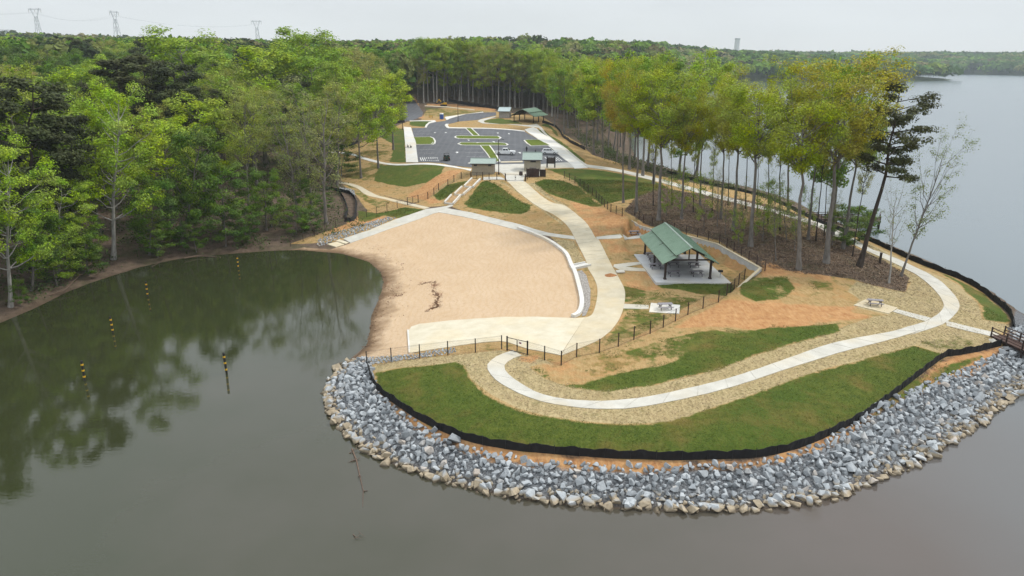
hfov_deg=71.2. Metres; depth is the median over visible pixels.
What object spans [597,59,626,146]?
tall tree
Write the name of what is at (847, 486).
boulder
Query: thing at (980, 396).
boulder
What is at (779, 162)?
tall tree
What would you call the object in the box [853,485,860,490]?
boulder
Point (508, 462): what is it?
boulder
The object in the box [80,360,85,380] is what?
swim marker
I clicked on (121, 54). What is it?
leafy tree
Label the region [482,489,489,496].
boulder
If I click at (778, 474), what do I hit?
boulder
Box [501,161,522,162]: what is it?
kerb
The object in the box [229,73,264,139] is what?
leafy tree
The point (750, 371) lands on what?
path joints
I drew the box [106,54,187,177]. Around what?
pine tree
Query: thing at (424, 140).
island turf
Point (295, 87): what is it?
leafy tree
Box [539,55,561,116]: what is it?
leafy tree
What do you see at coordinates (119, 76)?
pine tree
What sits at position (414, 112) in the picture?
access road
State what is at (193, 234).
sapling
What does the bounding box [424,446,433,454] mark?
boulder
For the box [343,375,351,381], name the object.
boulder
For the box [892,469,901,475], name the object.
boulder
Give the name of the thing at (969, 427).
boulder
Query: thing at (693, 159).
tall tree
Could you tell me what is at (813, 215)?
sapling
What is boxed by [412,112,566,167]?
parking lot
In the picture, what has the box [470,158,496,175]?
restroom building
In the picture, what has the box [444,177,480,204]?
terraced stairs
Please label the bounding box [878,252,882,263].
bollard post
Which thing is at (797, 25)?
sky
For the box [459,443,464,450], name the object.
boulder
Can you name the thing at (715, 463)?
boulder
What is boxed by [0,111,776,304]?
undergrowth
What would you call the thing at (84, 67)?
leafy tree
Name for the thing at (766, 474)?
boulder
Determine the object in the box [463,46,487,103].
budding tree
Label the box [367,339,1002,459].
silt fence
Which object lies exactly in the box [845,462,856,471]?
boulder
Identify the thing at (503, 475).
boulder
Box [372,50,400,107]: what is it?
leafy tree
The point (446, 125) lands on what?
kerb
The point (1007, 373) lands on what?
boulder
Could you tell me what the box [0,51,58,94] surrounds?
leafy tree
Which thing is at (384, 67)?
budding tree
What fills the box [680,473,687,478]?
boulder
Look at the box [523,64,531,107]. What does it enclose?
budding tree
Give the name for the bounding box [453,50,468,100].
leafy tree
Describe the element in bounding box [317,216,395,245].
channel stones
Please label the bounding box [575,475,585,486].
boulder
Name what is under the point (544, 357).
wire fence
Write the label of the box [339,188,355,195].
drain stones
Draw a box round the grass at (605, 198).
[374,179,1006,451]
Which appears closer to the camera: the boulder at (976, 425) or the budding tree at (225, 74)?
the boulder at (976, 425)
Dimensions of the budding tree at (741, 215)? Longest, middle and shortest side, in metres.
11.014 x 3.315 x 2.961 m
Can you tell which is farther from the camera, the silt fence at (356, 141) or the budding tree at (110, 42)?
the budding tree at (110, 42)
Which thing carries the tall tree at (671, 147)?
on the ground at (474, 268)
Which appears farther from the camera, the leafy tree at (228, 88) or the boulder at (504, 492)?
the leafy tree at (228, 88)
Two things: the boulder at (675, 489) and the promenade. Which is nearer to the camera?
the boulder at (675, 489)
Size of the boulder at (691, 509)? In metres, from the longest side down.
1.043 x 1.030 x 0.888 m
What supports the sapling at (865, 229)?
on the ground at (474, 268)
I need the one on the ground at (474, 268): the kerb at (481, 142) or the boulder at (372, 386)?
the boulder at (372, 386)
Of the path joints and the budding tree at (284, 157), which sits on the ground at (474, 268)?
the budding tree at (284, 157)
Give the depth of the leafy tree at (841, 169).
127.06 m
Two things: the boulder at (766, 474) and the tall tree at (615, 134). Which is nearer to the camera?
the boulder at (766, 474)
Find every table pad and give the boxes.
[623,233,640,239]
[649,303,679,313]
[854,299,896,313]
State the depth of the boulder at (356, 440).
68.23 m
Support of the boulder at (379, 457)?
on the ground at (474, 268)
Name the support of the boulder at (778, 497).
on the ground at (474, 268)
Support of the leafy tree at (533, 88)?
on the ground at (474, 268)
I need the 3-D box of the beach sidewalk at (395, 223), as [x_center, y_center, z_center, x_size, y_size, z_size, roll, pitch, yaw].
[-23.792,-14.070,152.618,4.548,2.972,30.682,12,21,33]
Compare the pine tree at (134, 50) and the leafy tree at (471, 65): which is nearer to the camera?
the pine tree at (134, 50)
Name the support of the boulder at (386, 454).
on the ground at (474, 268)
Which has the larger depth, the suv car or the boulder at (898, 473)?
the suv car
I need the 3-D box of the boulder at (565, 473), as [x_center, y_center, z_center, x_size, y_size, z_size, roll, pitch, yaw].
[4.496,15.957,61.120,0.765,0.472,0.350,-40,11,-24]
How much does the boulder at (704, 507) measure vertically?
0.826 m
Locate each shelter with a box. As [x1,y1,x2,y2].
[510,107,547,122]
[640,222,718,279]
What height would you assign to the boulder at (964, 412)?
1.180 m
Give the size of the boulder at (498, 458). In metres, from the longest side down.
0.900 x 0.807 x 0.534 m
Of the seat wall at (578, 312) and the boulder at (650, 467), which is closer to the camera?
the boulder at (650, 467)
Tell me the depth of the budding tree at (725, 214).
127.40 m
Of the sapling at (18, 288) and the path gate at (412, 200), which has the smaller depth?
the sapling at (18, 288)
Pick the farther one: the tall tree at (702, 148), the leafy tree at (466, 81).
the leafy tree at (466, 81)
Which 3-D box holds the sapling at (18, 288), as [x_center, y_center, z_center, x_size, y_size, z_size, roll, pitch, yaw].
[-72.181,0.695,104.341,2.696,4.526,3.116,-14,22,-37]
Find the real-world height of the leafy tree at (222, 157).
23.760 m
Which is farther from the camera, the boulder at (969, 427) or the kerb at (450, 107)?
the kerb at (450, 107)
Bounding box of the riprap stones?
[322,322,1023,513]
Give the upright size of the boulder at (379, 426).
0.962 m
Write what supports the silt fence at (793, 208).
on the ground at (474, 268)
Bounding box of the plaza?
[495,162,573,181]
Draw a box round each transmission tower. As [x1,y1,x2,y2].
[28,8,41,32]
[109,10,121,37]
[251,20,260,38]
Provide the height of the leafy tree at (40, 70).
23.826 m
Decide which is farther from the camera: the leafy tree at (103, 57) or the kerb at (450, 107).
the kerb at (450, 107)
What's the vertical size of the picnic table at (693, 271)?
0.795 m
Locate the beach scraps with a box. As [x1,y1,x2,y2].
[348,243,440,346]
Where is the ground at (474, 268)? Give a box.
[0,68,1023,511]
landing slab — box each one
[327,242,343,246]
[336,239,348,243]
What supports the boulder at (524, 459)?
on the ground at (474, 268)
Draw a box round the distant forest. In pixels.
[0,30,1023,115]
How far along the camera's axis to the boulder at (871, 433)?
67.17 m
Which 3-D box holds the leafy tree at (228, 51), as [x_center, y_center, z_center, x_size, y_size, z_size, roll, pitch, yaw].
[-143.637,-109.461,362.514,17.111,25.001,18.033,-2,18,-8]
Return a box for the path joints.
[492,178,956,406]
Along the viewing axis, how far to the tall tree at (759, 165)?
144.68 m
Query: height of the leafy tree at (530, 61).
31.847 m
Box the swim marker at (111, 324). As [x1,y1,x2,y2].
[109,316,113,332]
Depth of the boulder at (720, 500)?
58.53 m
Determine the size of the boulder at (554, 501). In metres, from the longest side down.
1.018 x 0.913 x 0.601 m
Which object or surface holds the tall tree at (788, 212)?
on the ground at (474, 268)
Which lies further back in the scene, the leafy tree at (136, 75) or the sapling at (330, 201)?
the leafy tree at (136, 75)
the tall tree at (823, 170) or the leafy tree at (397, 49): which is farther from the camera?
the leafy tree at (397, 49)
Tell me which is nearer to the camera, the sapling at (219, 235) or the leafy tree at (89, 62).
the sapling at (219, 235)
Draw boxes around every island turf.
[414,137,433,143]
[456,136,499,138]
[459,142,506,144]
[467,128,477,134]
[481,145,497,160]
[525,140,548,145]
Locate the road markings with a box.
[420,132,564,161]
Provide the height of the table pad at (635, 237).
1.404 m
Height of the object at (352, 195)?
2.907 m
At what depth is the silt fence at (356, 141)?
253.64 m
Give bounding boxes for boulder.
[324,386,331,391]
[325,399,333,405]
[326,409,332,415]
[330,419,337,424]
[331,363,341,370]
[333,415,342,423]
[335,388,344,394]
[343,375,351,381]
[343,422,350,429]
[348,368,354,374]
[349,432,357,440]
[352,436,362,444]
[359,447,369,453]
[366,409,374,416]
[370,383,375,390]
[372,441,379,447]
[375,424,382,430]
[375,455,383,459]
[377,434,386,443]
[379,458,390,466]
[381,451,390,459]
[382,442,388,448]
[398,456,410,464]
[402,428,412,438]
[402,465,410,470]
[407,465,415,472]
[421,461,427,467]
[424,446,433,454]
[424,472,434,480]
[426,439,433,445]
[430,426,437,432]
[431,466,439,470]
[432,475,439,482]
[438,469,448,482]
[440,460,446,467]
[444,438,451,444]
[448,433,460,442]
[455,468,459,476]
[457,479,466,484]
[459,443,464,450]
[463,445,468,451]
[465,471,471,478]
[473,468,479,476]
[474,479,483,488]
[476,482,488,492]
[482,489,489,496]
[484,476,491,481]
[485,482,491,489]
[491,452,497,458]
[491,469,499,475]
[494,489,502,495]
[495,455,503,462]
[496,483,501,489]
[499,471,506,478]
[500,487,509,495]
[505,460,511,466]
[508,487,519,496]
[520,455,527,463]
[525,488,534,498]
[528,459,534,466]
[540,500,548,505]
[544,462,551,469]
[549,495,558,505]
[556,490,566,502]
[562,471,567,478]
[566,495,580,502]
[566,501,576,507]
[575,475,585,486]
[582,485,589,494]
[583,496,595,506]
[590,494,599,502]
[597,480,605,490]
[600,466,606,473]
[602,501,613,511]
[608,492,616,500]
[612,497,620,503]
[624,499,633,510]
[626,460,632,467]
[626,490,636,496]
[626,497,636,507]
[627,471,635,480]
[629,478,634,485]
[633,489,644,499]
[638,497,650,507]
[643,491,650,497]
[647,465,652,472]
[652,474,658,481]
[653,506,658,513]
[663,499,674,512]
[670,466,679,473]
[670,485,678,492]
[678,504,687,512]
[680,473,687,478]
[680,492,684,500]
[686,505,698,513]
[697,470,707,477]
[698,502,708,511]
[709,503,720,511]
[712,459,718,467]
[714,470,719,478]
[717,498,723,503]
[718,503,724,511]
[726,464,733,470]
[726,505,735,512]
[727,499,734,504]
[732,482,739,487]
[738,504,747,513]
[745,468,751,473]
[747,495,754,500]
[749,477,757,485]
[751,507,759,513]
[753,499,762,508]
[763,471,771,479]
[765,467,774,473]
[767,497,777,506]
[772,493,782,502]
[774,471,783,477]
[778,501,790,506]
[786,457,790,465]
[787,500,800,508]
[803,467,810,476]
[806,496,812,506]
[813,450,818,457]
[813,500,821,504]
[814,483,823,487]
[816,457,823,468]
[817,490,825,495]
[821,491,831,499]
[831,492,837,497]
[833,479,839,484]
[838,475,847,482]
[839,483,851,491]
[840,490,852,496]
[841,454,851,461]
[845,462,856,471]
[849,431,860,439]
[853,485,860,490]
[860,432,867,442]
[862,455,868,461]
[862,482,871,487]
[866,430,874,436]
[867,477,878,484]
[870,447,876,453]
[873,460,879,467]
[875,401,883,408]
[880,474,888,479]
[884,429,890,437]
[891,444,898,451]
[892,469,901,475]
[893,465,900,471]
[894,461,903,469]
[905,416,912,423]
[905,460,913,468]
[911,438,918,445]
[913,460,922,468]
[914,454,925,461]
[916,444,928,451]
[925,434,935,439]
[927,384,934,389]
[927,450,942,458]
[947,432,960,441]
[959,408,970,417]
[962,423,974,430]
[969,421,978,427]
[974,391,984,400]
[977,418,987,424]
[993,358,1004,365]
[996,400,1004,406]
[998,348,1006,354]
[1002,370,1010,377]
[1005,394,1015,400]
[1017,390,1023,395]
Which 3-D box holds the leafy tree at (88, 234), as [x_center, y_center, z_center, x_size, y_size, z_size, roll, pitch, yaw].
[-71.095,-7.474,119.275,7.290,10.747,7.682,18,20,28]
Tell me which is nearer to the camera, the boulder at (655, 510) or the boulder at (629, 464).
the boulder at (655, 510)
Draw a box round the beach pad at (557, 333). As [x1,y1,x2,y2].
[409,317,584,355]
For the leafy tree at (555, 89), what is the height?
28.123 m
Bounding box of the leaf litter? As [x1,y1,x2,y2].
[625,187,909,291]
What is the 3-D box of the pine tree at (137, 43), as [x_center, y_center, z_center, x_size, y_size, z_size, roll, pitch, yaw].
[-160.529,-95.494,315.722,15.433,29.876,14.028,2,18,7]
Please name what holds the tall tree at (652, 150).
on the ground at (474, 268)
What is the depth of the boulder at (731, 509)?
58.06 m
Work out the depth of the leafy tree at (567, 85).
272.20 m
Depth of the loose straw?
81.42 m
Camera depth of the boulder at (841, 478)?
61.39 m
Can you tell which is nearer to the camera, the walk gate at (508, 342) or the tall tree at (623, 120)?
the walk gate at (508, 342)
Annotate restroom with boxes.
[498,107,512,117]
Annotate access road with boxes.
[405,99,422,120]
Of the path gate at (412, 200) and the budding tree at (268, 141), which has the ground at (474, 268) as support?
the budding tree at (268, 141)
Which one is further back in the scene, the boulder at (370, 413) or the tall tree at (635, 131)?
the tall tree at (635, 131)
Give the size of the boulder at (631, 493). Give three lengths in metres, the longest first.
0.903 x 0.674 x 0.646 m
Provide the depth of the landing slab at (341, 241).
141.07 m
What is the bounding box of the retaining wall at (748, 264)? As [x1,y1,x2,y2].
[631,220,761,286]
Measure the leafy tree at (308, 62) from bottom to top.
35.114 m
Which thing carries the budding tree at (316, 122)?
on the ground at (474, 268)
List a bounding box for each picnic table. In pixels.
[628,230,639,235]
[649,263,662,268]
[657,302,673,309]
[667,261,679,267]
[667,270,680,276]
[688,261,699,267]
[689,270,703,276]
[866,298,883,306]
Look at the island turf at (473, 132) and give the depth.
263.90 m
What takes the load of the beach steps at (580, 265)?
on the ground at (474, 268)
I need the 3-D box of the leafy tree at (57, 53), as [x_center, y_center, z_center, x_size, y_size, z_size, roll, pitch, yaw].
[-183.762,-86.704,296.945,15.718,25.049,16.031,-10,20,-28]
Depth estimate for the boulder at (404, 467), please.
63.92 m
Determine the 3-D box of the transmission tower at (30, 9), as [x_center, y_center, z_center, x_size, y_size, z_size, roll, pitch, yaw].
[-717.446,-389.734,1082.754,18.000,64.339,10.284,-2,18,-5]
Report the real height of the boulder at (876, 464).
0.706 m
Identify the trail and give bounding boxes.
[487,165,959,408]
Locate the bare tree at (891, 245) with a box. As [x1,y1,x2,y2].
[880,168,913,282]
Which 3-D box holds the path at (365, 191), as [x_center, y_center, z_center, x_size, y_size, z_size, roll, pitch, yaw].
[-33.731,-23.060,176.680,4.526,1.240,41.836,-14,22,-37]
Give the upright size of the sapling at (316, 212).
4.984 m
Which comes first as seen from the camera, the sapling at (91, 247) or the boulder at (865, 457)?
the boulder at (865, 457)
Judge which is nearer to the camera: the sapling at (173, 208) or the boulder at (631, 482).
the boulder at (631, 482)
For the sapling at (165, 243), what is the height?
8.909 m
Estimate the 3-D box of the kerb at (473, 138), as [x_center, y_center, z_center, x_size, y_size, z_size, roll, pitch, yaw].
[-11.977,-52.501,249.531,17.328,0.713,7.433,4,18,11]
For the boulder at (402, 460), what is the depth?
64.48 m
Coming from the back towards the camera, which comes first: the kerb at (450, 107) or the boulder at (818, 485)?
the kerb at (450, 107)
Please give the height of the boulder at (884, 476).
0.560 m
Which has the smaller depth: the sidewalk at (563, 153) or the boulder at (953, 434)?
the boulder at (953, 434)
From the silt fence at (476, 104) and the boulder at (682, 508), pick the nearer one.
the boulder at (682, 508)
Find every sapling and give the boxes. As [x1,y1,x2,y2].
[6,277,29,305]
[23,231,86,286]
[33,225,94,277]
[35,252,73,280]
[68,243,107,275]
[132,223,178,257]
[134,209,172,249]
[158,192,203,245]
[177,219,208,252]
[199,202,252,246]
[225,203,263,242]
[255,186,289,227]
[278,204,311,233]
[282,178,321,210]
[296,207,322,230]
[298,194,317,217]
[313,134,335,159]
[313,192,334,209]
[322,143,364,175]
[661,175,675,215]
[673,164,695,208]
[691,170,715,226]
[730,208,746,246]
[753,178,776,240]
[763,195,784,233]
[766,176,797,239]
[801,186,820,228]
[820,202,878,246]
[836,206,885,240]
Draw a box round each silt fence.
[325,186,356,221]
[326,120,404,148]
[339,189,347,216]
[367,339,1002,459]
[449,98,498,109]
[542,121,584,149]
[666,171,864,237]
[864,235,1014,326]
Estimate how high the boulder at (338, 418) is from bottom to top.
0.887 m
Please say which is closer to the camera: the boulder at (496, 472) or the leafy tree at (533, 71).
the boulder at (496, 472)
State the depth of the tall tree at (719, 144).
134.61 m
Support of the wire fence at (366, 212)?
on the ground at (474, 268)
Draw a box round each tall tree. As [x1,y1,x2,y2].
[538,65,565,126]
[571,66,596,146]
[575,57,602,133]
[593,57,631,161]
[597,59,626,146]
[598,58,642,202]
[603,50,677,212]
[605,60,620,151]
[619,55,655,159]
[619,61,719,220]
[646,114,659,204]
[662,77,709,219]
[665,99,677,204]
[683,88,725,205]
[689,112,705,211]
[701,78,751,219]
[704,57,827,246]
[706,116,719,212]
[707,66,786,230]
[722,121,732,204]
[740,102,756,208]
[751,112,766,210]
[752,54,854,269]
[756,97,779,223]
[763,65,816,214]
[771,91,796,230]
[779,45,919,263]
[795,69,849,239]
[813,139,831,240]
[820,125,841,236]
[826,71,913,249]
[851,130,883,256]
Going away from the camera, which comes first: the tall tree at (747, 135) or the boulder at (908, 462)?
the boulder at (908, 462)
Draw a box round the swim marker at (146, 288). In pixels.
[145,281,148,296]
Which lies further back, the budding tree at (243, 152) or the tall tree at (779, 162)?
the budding tree at (243, 152)
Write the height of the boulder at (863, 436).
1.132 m
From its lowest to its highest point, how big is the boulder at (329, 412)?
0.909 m
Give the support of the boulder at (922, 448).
on the ground at (474, 268)
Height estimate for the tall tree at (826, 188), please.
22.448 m
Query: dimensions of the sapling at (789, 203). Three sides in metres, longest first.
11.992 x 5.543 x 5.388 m
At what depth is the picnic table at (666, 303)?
96.16 m
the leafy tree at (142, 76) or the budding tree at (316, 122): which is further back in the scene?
the leafy tree at (142, 76)
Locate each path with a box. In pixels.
[339,182,428,208]
[439,208,574,239]
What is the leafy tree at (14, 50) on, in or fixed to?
on the ground at (474, 268)
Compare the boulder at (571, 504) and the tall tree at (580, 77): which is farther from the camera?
the tall tree at (580, 77)
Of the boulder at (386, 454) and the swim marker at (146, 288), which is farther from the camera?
the swim marker at (146, 288)
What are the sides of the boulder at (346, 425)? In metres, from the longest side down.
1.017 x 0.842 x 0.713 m
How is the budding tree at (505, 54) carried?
on the ground at (474, 268)
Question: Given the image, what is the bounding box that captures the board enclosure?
[526,167,545,176]
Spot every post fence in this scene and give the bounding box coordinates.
[418,172,469,201]
[561,269,745,363]
[564,171,766,270]
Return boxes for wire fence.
[290,199,406,246]
[365,335,501,363]
[528,342,561,365]
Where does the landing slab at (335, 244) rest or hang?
on the ground at (474, 268)
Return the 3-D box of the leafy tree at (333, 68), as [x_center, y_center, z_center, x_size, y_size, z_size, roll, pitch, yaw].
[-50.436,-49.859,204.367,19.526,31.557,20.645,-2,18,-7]
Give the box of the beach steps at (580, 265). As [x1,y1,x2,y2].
[569,261,590,268]
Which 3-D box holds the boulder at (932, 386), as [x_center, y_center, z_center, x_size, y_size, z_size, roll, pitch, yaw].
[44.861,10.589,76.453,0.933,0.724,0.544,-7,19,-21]
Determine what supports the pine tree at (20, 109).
on the ground at (474, 268)
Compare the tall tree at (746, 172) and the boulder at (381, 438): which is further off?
the tall tree at (746, 172)
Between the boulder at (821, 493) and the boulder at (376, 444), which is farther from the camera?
the boulder at (376, 444)
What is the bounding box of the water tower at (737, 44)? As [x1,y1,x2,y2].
[734,38,739,50]
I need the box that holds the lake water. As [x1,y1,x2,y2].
[0,74,1023,575]
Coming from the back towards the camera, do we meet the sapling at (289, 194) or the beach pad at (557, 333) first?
the sapling at (289, 194)
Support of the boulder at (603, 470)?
on the ground at (474, 268)
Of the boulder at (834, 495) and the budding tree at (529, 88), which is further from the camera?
the budding tree at (529, 88)
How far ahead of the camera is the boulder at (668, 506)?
58.05 m
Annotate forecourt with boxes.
[483,177,504,179]
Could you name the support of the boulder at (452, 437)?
on the ground at (474, 268)
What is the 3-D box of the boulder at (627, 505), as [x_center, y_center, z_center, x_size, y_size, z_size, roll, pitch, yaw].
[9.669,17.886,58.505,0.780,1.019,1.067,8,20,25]
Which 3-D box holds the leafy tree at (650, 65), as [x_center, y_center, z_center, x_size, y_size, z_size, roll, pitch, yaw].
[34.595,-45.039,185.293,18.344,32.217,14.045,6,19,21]
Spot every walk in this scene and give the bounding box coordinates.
[335,152,470,170]
[596,234,626,239]
[613,262,645,270]
[623,304,648,308]
[893,309,930,320]
[946,321,998,335]
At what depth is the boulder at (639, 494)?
58.93 m
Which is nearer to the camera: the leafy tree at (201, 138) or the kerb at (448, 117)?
the leafy tree at (201, 138)
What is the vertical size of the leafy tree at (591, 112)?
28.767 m
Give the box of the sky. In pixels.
[0,0,1023,51]
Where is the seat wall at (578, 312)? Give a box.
[517,226,583,317]
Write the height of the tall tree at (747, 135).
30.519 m
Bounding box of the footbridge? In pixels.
[990,326,1023,357]
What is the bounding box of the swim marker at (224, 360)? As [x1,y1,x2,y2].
[222,352,227,373]
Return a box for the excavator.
[436,99,446,105]
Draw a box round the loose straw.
[376,183,1008,422]
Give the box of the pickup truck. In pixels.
[495,148,515,154]
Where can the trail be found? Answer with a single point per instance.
(496, 368)
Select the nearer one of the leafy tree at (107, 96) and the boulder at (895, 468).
the boulder at (895, 468)
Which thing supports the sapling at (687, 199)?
on the ground at (474, 268)
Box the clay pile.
[605,273,616,276]
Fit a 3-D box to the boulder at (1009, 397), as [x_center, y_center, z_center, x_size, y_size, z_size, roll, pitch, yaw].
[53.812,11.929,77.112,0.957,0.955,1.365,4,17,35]
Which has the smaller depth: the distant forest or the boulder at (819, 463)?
the boulder at (819, 463)
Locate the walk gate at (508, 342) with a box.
[506,336,527,355]
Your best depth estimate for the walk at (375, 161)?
199.72 m
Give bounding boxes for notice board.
[546,156,555,167]
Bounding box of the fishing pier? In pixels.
[807,212,880,228]
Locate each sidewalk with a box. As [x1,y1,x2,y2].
[344,205,452,242]
[404,127,417,162]
[478,116,587,166]
[525,127,587,168]
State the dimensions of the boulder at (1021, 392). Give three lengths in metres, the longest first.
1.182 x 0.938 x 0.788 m
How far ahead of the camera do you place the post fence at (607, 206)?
134.97 m
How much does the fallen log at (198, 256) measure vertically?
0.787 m
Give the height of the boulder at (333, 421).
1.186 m
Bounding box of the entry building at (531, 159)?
[522,152,541,170]
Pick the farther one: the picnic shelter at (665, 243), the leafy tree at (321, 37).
the leafy tree at (321, 37)
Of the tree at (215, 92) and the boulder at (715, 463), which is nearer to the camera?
the boulder at (715, 463)
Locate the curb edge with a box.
[407,330,409,353]
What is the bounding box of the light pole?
[498,139,503,174]
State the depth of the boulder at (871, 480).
61.72 m
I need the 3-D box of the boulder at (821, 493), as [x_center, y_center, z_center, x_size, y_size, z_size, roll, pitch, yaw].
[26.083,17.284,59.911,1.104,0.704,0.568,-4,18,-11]
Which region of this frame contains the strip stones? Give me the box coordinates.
[367,347,455,363]
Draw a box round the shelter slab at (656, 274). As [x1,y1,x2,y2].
[634,254,730,284]
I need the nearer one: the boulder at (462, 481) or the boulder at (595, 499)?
the boulder at (595, 499)
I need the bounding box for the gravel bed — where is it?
[577,270,590,315]
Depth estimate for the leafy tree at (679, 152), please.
201.06 m
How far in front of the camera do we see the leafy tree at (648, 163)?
205.03 m
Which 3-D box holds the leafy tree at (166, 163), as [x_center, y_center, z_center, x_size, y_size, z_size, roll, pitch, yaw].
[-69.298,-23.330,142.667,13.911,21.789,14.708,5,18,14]
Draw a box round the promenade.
[508,181,624,354]
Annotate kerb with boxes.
[410,120,435,127]
[413,137,435,144]
[425,105,474,110]
[445,112,482,119]
[445,124,524,131]
[454,135,500,138]
[457,142,508,145]
[480,145,500,161]
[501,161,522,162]
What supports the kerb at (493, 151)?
on the parking lot
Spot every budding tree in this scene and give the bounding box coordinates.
[0,66,40,87]
[31,47,59,81]
[98,38,118,50]
[105,48,123,61]
[121,104,171,198]
[192,62,249,171]
[216,87,272,205]
[224,80,284,184]
[254,91,314,219]
[259,78,339,215]
[272,73,353,224]
[274,96,333,188]
[315,78,361,186]
[336,46,372,136]
[347,53,390,141]
[372,61,390,111]
[408,55,427,102]
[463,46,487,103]
[479,40,504,104]
[479,56,493,103]
[491,42,516,106]
[510,54,529,107]
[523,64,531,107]
[711,161,726,226]
[720,185,731,234]
[733,175,750,234]
[762,157,784,260]
[789,203,802,250]
[826,177,843,244]
[899,112,980,276]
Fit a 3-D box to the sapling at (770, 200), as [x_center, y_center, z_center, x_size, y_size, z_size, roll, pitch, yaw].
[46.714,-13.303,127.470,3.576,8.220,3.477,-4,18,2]
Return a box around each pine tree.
[0,75,90,270]
[0,92,39,148]
[26,112,117,252]
[62,36,92,66]
[77,79,117,154]
[82,56,168,182]
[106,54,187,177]
[127,46,154,74]
[131,36,156,64]
[145,61,206,174]
[161,86,223,183]
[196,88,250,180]
[231,47,259,81]
[261,73,324,172]
[848,78,943,267]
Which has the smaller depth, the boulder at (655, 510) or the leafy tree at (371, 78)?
the boulder at (655, 510)
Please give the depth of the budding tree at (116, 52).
322.47 m
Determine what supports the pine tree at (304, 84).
on the ground at (474, 268)
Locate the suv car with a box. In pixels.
[542,148,557,154]
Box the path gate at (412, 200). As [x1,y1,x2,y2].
[407,195,418,204]
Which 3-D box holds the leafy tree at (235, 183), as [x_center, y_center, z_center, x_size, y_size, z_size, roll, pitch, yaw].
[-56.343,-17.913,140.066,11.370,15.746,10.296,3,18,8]
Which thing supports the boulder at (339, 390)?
on the ground at (474, 268)
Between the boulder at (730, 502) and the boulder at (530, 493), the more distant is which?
the boulder at (530, 493)
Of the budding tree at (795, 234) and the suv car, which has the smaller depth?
the budding tree at (795, 234)
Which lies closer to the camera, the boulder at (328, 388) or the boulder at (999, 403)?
the boulder at (999, 403)
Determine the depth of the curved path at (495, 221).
146.82 m
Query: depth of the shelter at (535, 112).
306.38 m
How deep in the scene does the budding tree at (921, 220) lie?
108.07 m
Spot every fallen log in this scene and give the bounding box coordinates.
[46,274,82,295]
[184,255,220,258]
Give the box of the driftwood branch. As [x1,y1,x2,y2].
[350,448,367,506]
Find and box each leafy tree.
[0,39,10,48]
[0,43,35,67]
[0,47,15,84]
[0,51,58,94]
[0,62,41,156]
[0,86,44,208]
[0,115,28,194]
[0,131,63,307]
[0,198,67,290]
[0,203,17,243]
[3,76,44,123]
[6,90,74,175]
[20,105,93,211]
[20,174,97,277]
[24,43,50,81]
[27,84,99,145]
[30,35,51,42]
[31,61,73,93]
[38,103,131,234]
[42,65,121,125]
[49,48,81,81]
[51,68,103,108]
[59,50,91,88]
[60,58,108,87]
[63,211,110,271]
[64,96,138,208]
[66,79,173,259]
[71,64,115,92]
[72,64,100,95]
[94,53,139,98]
[99,47,142,77]
[101,46,126,53]
[112,72,154,92]
[114,39,138,50]
[118,114,200,223]
[120,174,180,255]
[138,24,236,116]
[138,55,172,80]
[159,91,248,191]
[160,77,202,116]
[161,124,230,241]
[171,49,209,84]
[181,83,218,150]
[193,161,253,234]
[195,46,229,71]
[196,81,246,160]
[199,40,309,163]
[212,75,274,170]
[214,48,239,54]
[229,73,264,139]
[243,59,281,134]
[244,167,286,230]
[261,78,321,177]
[263,26,346,104]
[276,43,355,160]
[297,56,367,168]
[331,75,382,178]
[355,64,383,117]
[357,79,398,167]
[370,67,413,149]
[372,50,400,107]
[384,48,408,54]
[409,37,436,102]
[412,60,430,97]
[416,39,437,101]
[420,38,442,101]
[423,37,449,101]
[432,48,455,101]
[437,45,461,101]
[441,37,465,99]
[451,37,470,100]
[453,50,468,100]
[457,62,479,97]
[459,41,476,100]
[461,37,483,101]
[467,48,494,104]
[486,52,510,106]
[497,47,523,106]
[504,49,524,107]
[510,50,534,107]
[523,48,542,107]
[527,55,546,107]
[528,49,552,110]
[533,47,561,113]
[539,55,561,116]
[544,62,578,134]
[545,57,566,117]
[550,56,579,127]
[561,61,592,139]
[563,58,586,127]
[568,54,616,154]
[577,62,619,157]
[582,61,609,140]
[597,61,653,169]
[604,123,621,146]
[612,49,678,175]
[629,55,696,183]
[639,48,680,169]
[653,90,708,175]
[681,46,738,175]
[806,52,883,234]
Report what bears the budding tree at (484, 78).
on the ground at (474, 268)
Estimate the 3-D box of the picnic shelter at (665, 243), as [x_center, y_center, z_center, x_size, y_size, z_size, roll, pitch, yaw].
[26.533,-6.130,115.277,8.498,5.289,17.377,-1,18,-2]
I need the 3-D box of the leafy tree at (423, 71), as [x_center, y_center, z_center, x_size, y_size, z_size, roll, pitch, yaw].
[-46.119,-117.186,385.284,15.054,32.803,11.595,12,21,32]
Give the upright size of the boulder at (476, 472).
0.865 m
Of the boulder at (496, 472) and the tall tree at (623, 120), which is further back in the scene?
the tall tree at (623, 120)
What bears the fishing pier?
in the lake water
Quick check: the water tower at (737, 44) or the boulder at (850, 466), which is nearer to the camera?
the boulder at (850, 466)
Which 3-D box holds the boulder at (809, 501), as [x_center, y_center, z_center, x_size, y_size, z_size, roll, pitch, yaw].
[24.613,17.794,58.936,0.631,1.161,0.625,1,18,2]

